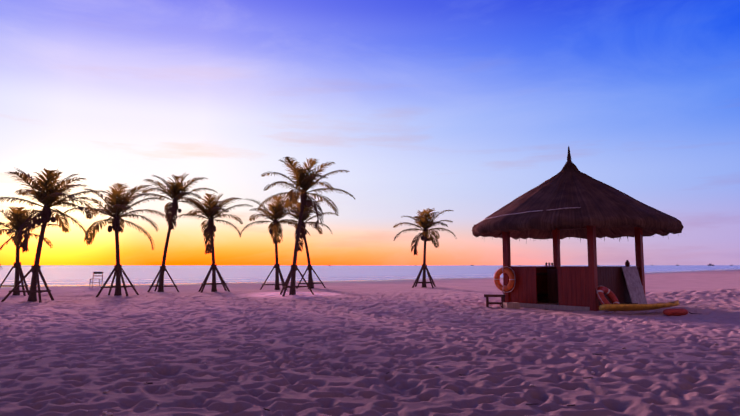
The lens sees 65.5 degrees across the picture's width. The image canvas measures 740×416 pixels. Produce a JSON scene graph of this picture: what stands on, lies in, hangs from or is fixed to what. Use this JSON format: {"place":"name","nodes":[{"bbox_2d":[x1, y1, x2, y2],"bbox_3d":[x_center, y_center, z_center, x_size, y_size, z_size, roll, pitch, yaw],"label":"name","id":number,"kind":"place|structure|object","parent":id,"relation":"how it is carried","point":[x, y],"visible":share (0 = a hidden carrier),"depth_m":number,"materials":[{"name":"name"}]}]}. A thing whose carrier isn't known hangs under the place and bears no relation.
{"place":"outdoors","nodes":[
{"label":"outdoors","id":0,"kind":"place"},
{"bbox_2d":[0,269,739,415],"bbox_3d":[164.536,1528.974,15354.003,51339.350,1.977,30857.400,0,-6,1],"label":"beach sand","id":1,"kind":"structure","parent":0,"point":[346,358],"depth_m":8.06,"materials":[{"name":"beige sand"}]},
{"bbox_2d":[0,262,28,295],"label":"palm support struts","id":2,"kind":"object","parent":1,"relation":"on","point":[21,274],"visible":0.88,"depth_m":23.81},
{"bbox_2d":[1,265,53,302],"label":"palm support struts","id":3,"kind":"object","parent":1,"relation":"on","point":[35,269],"visible":0.88,"depth_m":19.26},
{"bbox_2d":[0,206,61,294],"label":"palm","id":4,"kind":"object","parent":1,"relation":"on","point":[19,215],"depth_m":23.98,"materials":[{"name":"green plant"}]},
{"bbox_2d":[0,168,110,301],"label":"palm","id":5,"kind":"object","parent":1,"relation":"on","point":[50,192],"depth_m":19.49,"materials":[{"name":"green plant"}]},
{"bbox_2d":[89,272,102,287],"bbox_3d":[-15.184,3.998,31.938,0.540,0.911,0.515,1,-6,-7],"label":"lifeguard chair","id":6,"kind":"object","parent":1,"relation":"on","point":[92,282],"visible":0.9,"depth_m":32.14,"materials":[{"name":"paint"}]},
{"bbox_2d":[64,183,166,295],"bbox_3d":[-10.200,1.326,23.051,3.697,4.421,3.866,0,-6,1],"label":"palm","id":7,"kind":"object","parent":1,"relation":"on","point":[118,203],"depth_m":22.86,"materials":[{"name":"green plant"}]},
{"bbox_2d":[96,265,138,296],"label":"palm support struts","id":8,"kind":"object","parent":1,"relation":"on","point":[119,268],"visible":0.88,"depth_m":22.78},
{"bbox_2d":[147,266,178,291],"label":"palm support struts","id":9,"kind":"object","parent":1,"relation":"on","point":[162,268],"visible":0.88,"depth_m":27.40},
{"bbox_2d":[133,172,217,291],"bbox_3d":[-9.391,1.189,27.876,3.908,5.773,3.604,0,-6,1],"label":"palm","id":10,"kind":"object","parent":1,"relation":"on","point":[174,189],"depth_m":27.52,"materials":[{"name":"green plant"}]},
{"bbox_2d":[170,193,252,291],"bbox_3d":[-7.605,1.657,27.811,3.670,4.810,3.527,0,-6,1],"label":"palm","id":11,"kind":"object","parent":1,"relation":"on","point":[213,207],"depth_m":27.48,"materials":[{"name":"green plant"}]},
{"bbox_2d":[198,264,229,292],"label":"palm support struts","id":12,"kind":"object","parent":1,"relation":"on","point":[213,266],"visible":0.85,"depth_m":27.31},
{"bbox_2d":[260,264,284,289],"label":"palm support struts","id":13,"kind":"object","parent":1,"relation":"on","point":[280,273],"visible":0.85,"depth_m":29.20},
{"bbox_2d":[240,196,312,289],"bbox_3d":[-4.743,1.756,29.605,3.644,4.958,3.654,0,-6,1],"label":"palm","id":14,"kind":"object","parent":1,"relation":"on","point":[278,210],"depth_m":29.32,"materials":[{"name":"green plant"}]},
{"bbox_2d":[280,265,313,296],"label":"palm support struts","id":15,"kind":"object","parent":1,"relation":"on","point":[293,268],"visible":0.92,"depth_m":23.64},
{"bbox_2d":[270,199,337,288],"bbox_3d":[-3.446,1.959,31.128,3.502,4.836,3.586,0,-6,1],"label":"palm","id":16,"kind":"object","parent":1,"relation":"on","point":[306,214],"depth_m":30.83,"materials":[{"name":"green plant"}]},
{"bbox_2d":[258,157,355,294],"bbox_3d":[-2.686,0.800,24.093,4.165,5.706,3.866,0,-6,1],"label":"palm","id":17,"kind":"object","parent":1,"relation":"on","point":[304,180],"depth_m":23.86,"materials":[{"name":"green plant"}]},
{"bbox_2d":[296,266,325,288],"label":"palm support struts","id":18,"kind":"object","parent":1,"relation":"on","point":[309,268],"visible":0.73,"depth_m":30.75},
{"bbox_2d":[412,264,435,287],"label":"palm support struts","id":19,"kind":"object","parent":1,"relation":"on","point":[424,266],"visible":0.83,"depth_m":31.48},
{"bbox_2d":[393,208,456,286],"bbox_3d":[3.011,2.209,31.666,3.556,4.386,3.580,0,-6,1],"label":"palm","id":20,"kind":"object","parent":1,"relation":"on","point":[426,222],"depth_m":31.64,"materials":[{"name":"green plant"}]},
{"bbox_2d":[484,294,505,306],"bbox_3d":[3.706,2.756,17.068,0.620,0.375,0.260,-1,-6,13],"label":"bench","id":21,"kind":"object","parent":1,"relation":"on","point":[487,296],"visible":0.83,"depth_m":17.00,"materials":[{"name":"brown wood"}]},
{"bbox_2d":[503,302,519,308],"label":"pale block","id":22,"kind":"structure","parent":1,"relation":"on","point":[515,305],"depth_m":16.57,"materials":[{"name":"white wood"}]},
{"bbox_2d":[499,226,663,310],"bbox_3d":[6.246,1.139,17.786,5.145,3.799,5.145,2,-6,-18],"label":"beach hut","id":23,"kind":"object","parent":1,"relation":"on","point":[556,285],"visible":0.5,"depth_m":16.87,"materials":[{"name":"red wood"}]},
{"bbox_2d":[494,266,515,292],"bbox_3d":[4.144,2.198,17.720,0.220,0.798,0.798,5,-7,-40],"label":"lifebuoy on post","id":24,"kind":"object","parent":23,"relation":"attached to","point":[510,274],"visible":0.98,"depth_m":17.64,"materials":[{"name":"orange plastic"}]},
{"bbox_2d":[472,146,684,242],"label":"thatch roof","id":25,"kind":"structure","parent":23,"relation":"on","point":[603,206],"depth_m":16.14,"materials":[{"name":"brown wicker"}]},
{"bbox_2d":[483,207,580,219],"bbox_3d":[4.463,0.151,16.313,3.283,0.201,0.586,-5,-8,43],"label":"roof cord","id":26,"kind":"object","parent":25,"relation":"on","point":[531,211],"visible":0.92,"depth_m":15.96,"materials":[{"name":"brown fabric"}]},
{"bbox_2d":[596,286,619,311],"bbox_3d":[6.477,2.470,15.656,0.822,0.692,0.506,5,-7,-40],"label":"life ring","id":27,"kind":"object","parent":1,"relation":"on","point":[603,290],"visible":0.6,"depth_m":15.67,"materials":[{"name":"plastic"}]},
{"bbox_2d":[622,267,646,303],"bbox_3d":[7.733,2.311,16.796,0.900,1.190,0.319,5,-7,-40],"label":"leaning board","id":28,"kind":"object","parent":1,"relation":"on","point":[634,285],"visible":0.82,"depth_m":16.78,"materials":[{"name":"grey wood"}]},
{"bbox_2d":[599,300,679,310],"bbox_3d":[6.960,2.514,14.739,2.300,0.272,0.557,1,-6,-13],"label":"surfboard","id":29,"kind":"object","parent":1,"relation":"on","point":[625,307],"visible":1,"depth_m":14.52,"materials":[{"name":"yellow plastic"}]},
{"bbox_2d":[663,308,696,315],"bbox_3d":[7.810,2.596,14.372,1.116,0.180,0.265,1,-6,-13],"label":"rescue buoy","id":30,"kind":"object","parent":1,"relation":"on","point":[675,312],"visible":0.96,"depth_m":14.25,"materials":[{"name":"red plastic"}]},
{"bbox_2d":[0,265,739,285],"bbox_3d":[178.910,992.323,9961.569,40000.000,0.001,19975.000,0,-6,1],"label":"sea","id":31,"kind":"structure","parent":0,"point":[135,273],"depth_m":141.17,"materials":[{"name":"blue liquid"}]},
{"bbox_2d":[26,267,732,282],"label":"breaker foam","id":32,"kind":"object","parent":31,"relation":"on","point":[243,280],"visible":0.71,"depth_m":57.42,"materials":[{"name":"white"}]},
{"bbox_2d":[42,269,720,284],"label":"surf foam line","id":33,"kind":"object","parent":31,"relation":"on","point":[231,282],"visible":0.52,"depth_m":47.99,"materials":[{"name":"white liquid"}]},
{"bbox_2d":[142,266,711,279],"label":"breaker foam","id":34,"kind":"object","parent":31,"relation":"on","point":[312,277],"visible":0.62,"depth_m":68.79,"materials":[{"name":"white"}]},
{"bbox_2d":[328,263,732,265],"bbox_3d":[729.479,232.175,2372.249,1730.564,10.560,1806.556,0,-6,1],"label":"distant boats","id":35,"kind":"object","parent":31,"relation":"on","point":[597,265],"visible":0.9,"depth_m":2544.74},
{"bbox_2d":[0,0,739,264],"label":"sky","id":36,"kind":"structure","parent":0,"point":[466,108],"materials":[{"name":"blue"}]}
]}

